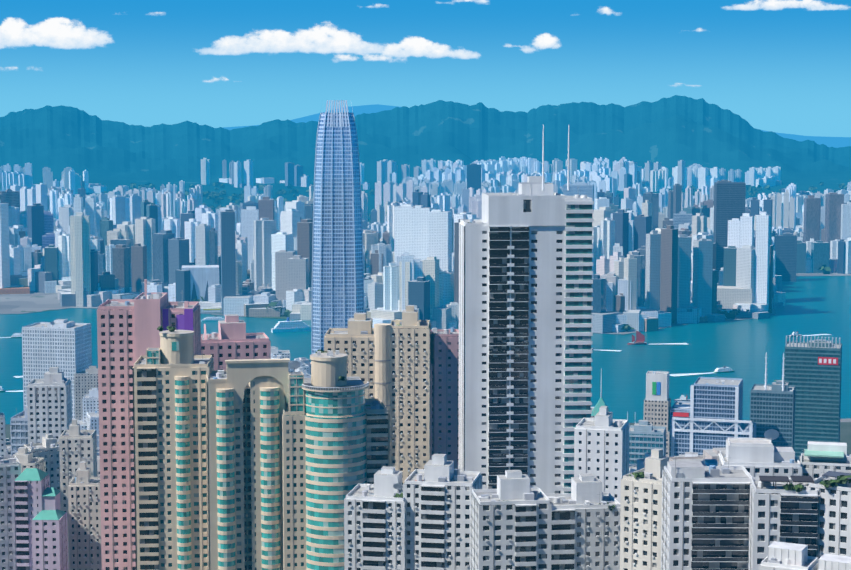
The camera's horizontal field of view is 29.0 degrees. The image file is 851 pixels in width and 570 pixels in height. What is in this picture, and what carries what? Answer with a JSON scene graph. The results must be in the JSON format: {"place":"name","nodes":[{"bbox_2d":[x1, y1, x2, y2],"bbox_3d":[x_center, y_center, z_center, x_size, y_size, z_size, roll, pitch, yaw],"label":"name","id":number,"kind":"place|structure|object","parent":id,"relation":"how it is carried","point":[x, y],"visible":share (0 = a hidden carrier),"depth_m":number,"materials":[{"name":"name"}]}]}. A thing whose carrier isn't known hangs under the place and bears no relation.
{"place":"outdoors","nodes":[
{"label":"outdoors","id":0,"kind":"place"},
{"bbox_2d":[185,195,284,211],"bbox_3d":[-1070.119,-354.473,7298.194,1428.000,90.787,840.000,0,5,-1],"label":"trees","id":1,"kind":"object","parent":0,"point":[224,202],"depth_m":7102.38,"materials":[{"name":"green plant"}]},
{"bbox_2d":[0,95,850,221],"bbox_3d":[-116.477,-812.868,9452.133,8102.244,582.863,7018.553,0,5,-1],"label":"mountain terrain","id":2,"kind":"structure","parent":0,"point":[670,133],"depth_m":9296.90,"materials":[{"name":"blue"}]},
{"bbox_2d":[0,276,850,423],"bbox_3d":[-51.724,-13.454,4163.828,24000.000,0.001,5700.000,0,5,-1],"label":"harbour water","id":3,"kind":"structure","parent":0,"point":[814,305],"depth_m":2889.48,"materials":[{"name":"teal liquid"}]},
{"bbox_2d":[0,332,21,337],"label":"ferry boat","id":4,"kind":"object","parent":3,"relation":"on","point":[17,335],"visible":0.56,"depth_m":3006.91,"materials":[{"name":"white metal"}]},
{"bbox_2d":[0,386,22,391],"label":"ferry boat","id":5,"kind":"object","parent":3,"relation":"on","point":[2,389],"visible":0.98,"depth_m":2393.75,"materials":[{"name":"white metal"}]},
{"bbox_2d":[202,316,224,320],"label":"ferry boat","id":6,"kind":"object","parent":3,"relation":"on","point":[215,318],"visible":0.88,"depth_m":3271.34,"materials":[{"name":"white metal"}]},
{"bbox_2d":[271,317,310,332],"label":"cruise boat","id":7,"kind":"object","parent":3,"relation":"on","point":[290,326],"visible":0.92,"depth_m":3094.58,"materials":[{"name":"white metal"}]},
{"bbox_2d":[627,331,686,344],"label":"boat","id":8,"kind":"object","parent":3,"relation":"on","point":[640,338],"visible":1,"depth_m":2915.09,"materials":[{"name":"red wood"}]},
{"bbox_2d":[674,395,689,400],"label":"tug boat","id":9,"kind":"object","parent":3,"relation":"on","point":[682,398],"visible":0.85,"depth_m":2308.10,"materials":[{"name":"white metal"}]},
{"bbox_2d":[669,366,733,375],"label":"ferry boat","id":10,"kind":"object","parent":3,"relation":"on","point":[724,369],"visible":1,"depth_m":2575.98,"materials":[{"name":"white metal"}]},
{"bbox_2d":[788,332,829,336],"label":"tug boat","id":11,"kind":"object","parent":3,"relation":"on","point":[794,334],"visible":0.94,"depth_m":3033.01,"materials":[{"name":"white metal"}]},
{"bbox_2d":[0,271,850,333],"bbox_3d":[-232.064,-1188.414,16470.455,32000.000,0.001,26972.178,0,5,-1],"label":"ground","id":12,"kind":"structure","parent":0,"point":[32,301],"depth_m":3570.37,"materials":[{"name":"grey concrete"}]},
{"bbox_2d":[0,189,19,206],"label":"building","id":13,"kind":"structure","parent":12,"relation":"on","point":[11,197],"depth_m":4212.99,"materials":[{"name":"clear glass"}]},
{"bbox_2d":[0,286,29,293],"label":"building","id":14,"kind":"structure","parent":12,"relation":"on","point":[18,290],"depth_m":3797.11,"materials":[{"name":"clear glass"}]},
{"bbox_2d":[0,163,72,292],"bbox_3d":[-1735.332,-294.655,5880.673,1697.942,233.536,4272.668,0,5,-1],"label":"buildings","id":15,"kind":"structure","parent":12,"relation":"on","point":[22,261],"depth_m":4147.53,"materials":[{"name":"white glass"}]},
{"bbox_2d":[42,233,54,251],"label":"building","id":16,"kind":"structure","parent":12,"relation":"on","point":[48,239],"depth_m":4096.64,"materials":[{"name":"blue glass"}]},
{"bbox_2d":[44,211,53,234],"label":"building","id":17,"kind":"structure","parent":12,"relation":"on","point":[48,222],"depth_m":4190.63,"materials":[{"name":"blue glass"}]},
{"bbox_2d":[43,158,281,316],"bbox_3d":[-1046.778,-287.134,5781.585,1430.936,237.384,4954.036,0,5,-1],"label":"buildings","id":18,"kind":"structure","parent":12,"relation":"on","point":[122,242],"depth_m":3695.99,"materials":[{"name":"white concrete"}]},
{"bbox_2d":[182,265,218,301],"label":"building","id":19,"kind":"structure","parent":12,"relation":"on","point":[203,278],"depth_m":3479.01,"materials":[{"name":"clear glass"}]},
{"bbox_2d":[200,308,221,313],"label":"building","id":20,"kind":"structure","parent":12,"relation":"on","point":[210,310],"depth_m":3396.41,"materials":[{"name":"white concrete"}]},
{"bbox_2d":[240,201,257,222],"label":"building","id":21,"kind":"structure","parent":12,"relation":"on","point":[245,204],"depth_m":4473.74,"materials":[{"name":"blue glass"}]},
{"bbox_2d":[253,159,507,328],"bbox_3d":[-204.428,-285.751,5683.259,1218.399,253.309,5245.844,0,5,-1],"label":"buildings","id":22,"kind":"structure","parent":12,"relation":"on","point":[413,225],"depth_m":3388.67,"materials":[{"name":"white concrete"}]},
{"bbox_2d":[467,163,480,193],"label":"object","id":23,"kind":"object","parent":12,"relation":"on","point":[474,175],"visible":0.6,"depth_m":6483.19,"materials":[{"name":"blue glass"}]},
{"bbox_2d":[102,180,850,330],"bbox_3d":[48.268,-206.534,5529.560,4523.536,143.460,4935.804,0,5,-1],"label":"trees","id":24,"kind":"object","parent":12,"relation":"on","point":[825,269],"visible":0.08,"depth_m":7256.88,"materials":[{"name":"green plant"}]},
{"bbox_2d":[563,182,593,209],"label":"building","id":25,"kind":"structure","parent":12,"relation":"on","point":[580,188],"depth_m":4574.35,"materials":[{"name":"blue glass"}]},
{"bbox_2d":[441,156,718,333],"bbox_3d":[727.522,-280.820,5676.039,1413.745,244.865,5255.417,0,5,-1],"label":"buildings","id":26,"kind":"structure","parent":12,"relation":"on","point":[641,267],"depth_m":3488.04,"materials":[{"name":"white concrete"}]},
{"bbox_2d":[673,211,691,229],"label":"building","id":27,"kind":"structure","parent":12,"relation":"on","point":[682,217],"depth_m":4250.38,"materials":[{"name":"blue concrete"}]},
{"bbox_2d":[713,180,745,282],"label":"skyscraper","id":28,"kind":"structure","parent":12,"relation":"on","point":[729,200],"depth_m":3539.08,"materials":[{"name":"blue glass"}]},
{"bbox_2d":[717,286,751,308],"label":"building","id":29,"kind":"structure","parent":12,"relation":"on","point":[728,297],"depth_m":3357.91,"materials":[{"name":"white concrete"}]},
{"bbox_2d":[659,163,850,321],"bbox_3d":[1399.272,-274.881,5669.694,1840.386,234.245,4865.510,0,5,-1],"label":"buildings","id":30,"kind":"structure","parent":12,"relation":"on","point":[819,224],"depth_m":4338.07,"materials":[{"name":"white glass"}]},
{"bbox_2d":[0,0,850,136],"label":"sky","id":31,"kind":"structure","parent":0,"point":[786,70],"materials":[{"name":"blue"}]},
{"bbox_2d":[5,422,850,454],"bbox_3d":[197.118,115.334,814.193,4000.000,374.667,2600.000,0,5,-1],"label":"hillside terrain","id":32,"kind":"structure","parent":0,"point":[845,432],"depth_m":2052.00,"materials":[{"name":"green plant"}]},
{"bbox_2d":[0,413,5,456],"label":"white tower","id":33,"kind":"structure","parent":32,"relation":"on","point":[2,437],"depth_m":906.54,"materials":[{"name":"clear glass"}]},
{"bbox_2d":[0,456,20,569],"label":"white block","id":34,"kind":"structure","parent":32,"relation":"on","point":[10,469],"depth_m":635.20,"materials":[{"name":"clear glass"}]},
{"bbox_2d":[10,406,27,455],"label":"building","id":35,"kind":"structure","parent":32,"relation":"on","point":[19,429],"depth_m":842.14,"materials":[{"name":"blue glass"}]},
{"bbox_2d":[13,447,45,472],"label":"beige block","id":36,"kind":"structure","parent":32,"relation":"on","point":[25,457],"depth_m":686.57,"materials":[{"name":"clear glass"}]},
{"bbox_2d":[14,468,67,569],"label":"apartment building","id":37,"kind":"structure","parent":32,"relation":"on","point":[41,539],"depth_m":627.51,"materials":[{"name":"purple concrete"}]},
{"bbox_2d":[24,433,60,509],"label":"building","id":38,"kind":"structure","parent":32,"relation":"on","point":[48,446],"depth_m":747.37,"materials":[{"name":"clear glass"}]},
{"bbox_2d":[27,367,80,443],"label":"white tower","id":39,"kind":"structure","parent":32,"relation":"on","point":[49,402],"depth_m":803.15,"materials":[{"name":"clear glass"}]},
{"bbox_2d":[22,319,91,418],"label":"office tower","id":40,"kind":"structure","parent":32,"relation":"on","point":[64,346],"depth_m":1617.93,"materials":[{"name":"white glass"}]},
{"bbox_2d":[59,419,96,569],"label":"apartment building","id":41,"kind":"structure","parent":32,"relation":"on","point":[77,445],"depth_m":689.24,"materials":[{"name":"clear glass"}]},
{"bbox_2d":[68,461,101,569],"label":"beige block","id":42,"kind":"structure","parent":32,"relation":"on","point":[84,509],"depth_m":652.68,"materials":[{"name":"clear concrete"}]},
{"bbox_2d":[97,279,200,569],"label":"pink tower","id":43,"kind":"structure","parent":32,"relation":"on","point":[128,335],"depth_m":578.10,"materials":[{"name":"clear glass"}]},
{"bbox_2d":[132,330,213,569],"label":"beige tower","id":44,"kind":"structure","parent":32,"relation":"on","point":[169,410],"depth_m":556.27,"materials":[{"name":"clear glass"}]},
{"bbox_2d":[201,314,270,370],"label":"building","id":45,"kind":"structure","parent":32,"relation":"on","point":[232,339],"depth_m":622.88,"materials":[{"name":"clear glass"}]},
{"bbox_2d":[205,353,285,569],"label":"beige tower","id":46,"kind":"structure","parent":32,"relation":"on","point":[244,477],"depth_m":547.83,"materials":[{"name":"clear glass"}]},
{"bbox_2d":[225,350,389,569],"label":"apartment tower","id":47,"kind":"structure","parent":32,"relation":"on","point":[335,441],"depth_m":544.25,"materials":[{"name":"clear glass"}]},
{"bbox_2d":[311,100,363,353],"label":"skyscraper","id":48,"kind":"structure","parent":32,"relation":"on","point":[337,275],"depth_m":1761.64,"materials":[{"name":"blue glass"}]},
{"bbox_2d":[324,305,430,484],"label":"apartment building","id":49,"kind":"structure","parent":32,"relation":"on","point":[390,363],"depth_m":652.09,"materials":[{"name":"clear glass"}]},
{"bbox_2d":[344,454,481,569],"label":"white low block","id":50,"kind":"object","parent":32,"relation":"on","point":[423,523],"visible":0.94,"depth_m":512.09,"materials":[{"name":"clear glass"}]},
{"bbox_2d":[430,327,458,468],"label":"apartment tower","id":51,"kind":"structure","parent":32,"relation":"on","point":[444,399],"depth_m":664.48,"materials":[{"name":"clear concrete"}]},
{"bbox_2d":[157,222,850,510],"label":"roof plants","id":52,"kind":"object","parent":32,"relation":"on","point":[841,479],"visible":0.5,"depth_m":425.64,"materials":[{"name":"green plant"}]},
{"bbox_2d":[458,125,593,493],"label":"skyscraper","id":53,"kind":"structure","parent":32,"relation":"on","point":[525,310],"depth_m":600.62,"materials":[{"name":"white concrete"}]},
{"bbox_2d":[470,470,619,569],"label":"white block","id":54,"kind":"structure","parent":32,"relation":"on","point":[523,525],"depth_m":486.50,"materials":[{"name":"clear concrete"}]},
{"bbox_2d":[591,368,609,417],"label":"spire","id":55,"kind":"structure","parent":32,"relation":"on","point":[598,405],"depth_m":1258.88,"materials":[{"name":"teal metal"}]},
{"bbox_2d":[574,406,629,502],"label":"apartment building","id":56,"kind":"structure","parent":32,"relation":"on","point":[601,446],"depth_m":562.48,"materials":[{"name":"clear concrete"}]},
{"bbox_2d":[620,448,668,569],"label":"apartment building","id":57,"kind":"structure","parent":32,"relation":"on","point":[640,519],"depth_m":465.22,"materials":[{"name":"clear concrete"}]},
{"bbox_2d":[629,420,665,463],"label":"teal glass block","id":58,"kind":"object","parent":32,"relation":"on","point":[645,437],"visible":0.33,"depth_m":1003.55,"materials":[{"name":"teal glass"}]},
{"bbox_2d":[643,371,670,456],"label":"high-rise building","id":59,"kind":"structure","parent":32,"relation":"on","point":[657,404],"depth_m":1401.79,"materials":[{"name":"beige concrete"}]},
{"bbox_2d":[661,452,753,569],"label":"apartment building","id":60,"kind":"structure","parent":32,"relation":"on","point":[705,519],"depth_m":441.43,"materials":[{"name":"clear concrete"}]},
{"bbox_2d":[670,377,755,456],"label":"office building","id":61,"kind":"structure","parent":32,"relation":"on","point":[708,415],"depth_m":1395.46,"materials":[{"name":"grey glass"}]},
{"bbox_2d":[718,429,801,477],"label":"white block","id":62,"kind":"structure","parent":32,"relation":"on","point":[756,457],"depth_m":498.45,"materials":[{"name":"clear concrete"}]},
{"bbox_2d":[750,352,795,449],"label":"dark glass tower","id":63,"kind":"structure","parent":32,"relation":"on","point":[772,406],"depth_m":1444.30,"materials":[{"name":"blue glass"}]},
{"bbox_2d":[748,470,819,569],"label":"residential block","id":64,"kind":"structure","parent":32,"relation":"on","point":[777,513],"depth_m":426.06,"materials":[{"name":"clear concrete"}]},
{"bbox_2d":[759,541,817,569],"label":"building rooftop","id":65,"kind":"object","parent":32,"relation":"on","point":[786,556],"visible":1,"depth_m":384.31,"materials":[{"name":"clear concrete"}]},
{"bbox_2d":[784,335,841,459],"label":"office tower","id":66,"kind":"structure","parent":32,"relation":"on","point":[812,371],"depth_m":1522.93,"materials":[{"name":"teal glass"}]},
{"bbox_2d":[799,440,850,479],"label":"green roof block","id":67,"kind":"structure","parent":32,"relation":"on","point":[816,459],"depth_m":515.13,"materials":[{"name":"white concrete"}]},
{"bbox_2d":[803,468,850,558],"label":"grey block","id":68,"kind":"structure","parent":32,"relation":"on","point":[834,518],"depth_m":423.89,"materials":[{"name":"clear concrete"}]},
{"bbox_2d":[817,550,850,569],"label":"building rooftop","id":69,"kind":"object","parent":32,"relation":"on","point":[831,562],"visible":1,"depth_m":382.86,"materials":[{"name":"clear concrete"}]},
{"bbox_2d":[222,104,850,147],"bbox_3d":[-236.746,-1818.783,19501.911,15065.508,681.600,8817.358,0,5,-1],"label":"mountain terrain","id":70,"kind":"structure","parent":0,"point":[836,142],"depth_m":19734.41,"materials":[{"name":"blue"}]},
{"bbox_2d":[840,418,850,421],"bbox_3d":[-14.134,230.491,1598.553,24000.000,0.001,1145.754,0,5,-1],"label":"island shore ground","id":71,"kind":"structure","parent":0,"point":[846,420],"depth_m":2153.43,"materials":[{"name":"grey concrete"}]},
{"label":"ground","id":72,"kind":"structure","parent":0,"visible":0},
{"bbox_2d":[6,346,725,476],"bbox_3d":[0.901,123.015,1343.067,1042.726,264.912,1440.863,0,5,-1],"label":"island city","id":73,"kind":"object","parent":72,"relation":"on","point":[86,399],"depth_m":1517.87,"materials":[{"name":"grey concrete"}]},
{"bbox_2d":[775,232,796,281],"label":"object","id":74,"kind":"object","parent":72,"relation":"on","point":[786,252],"visible":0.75,"depth_m":4112.64,"materials":[{"name":"blue glass"}]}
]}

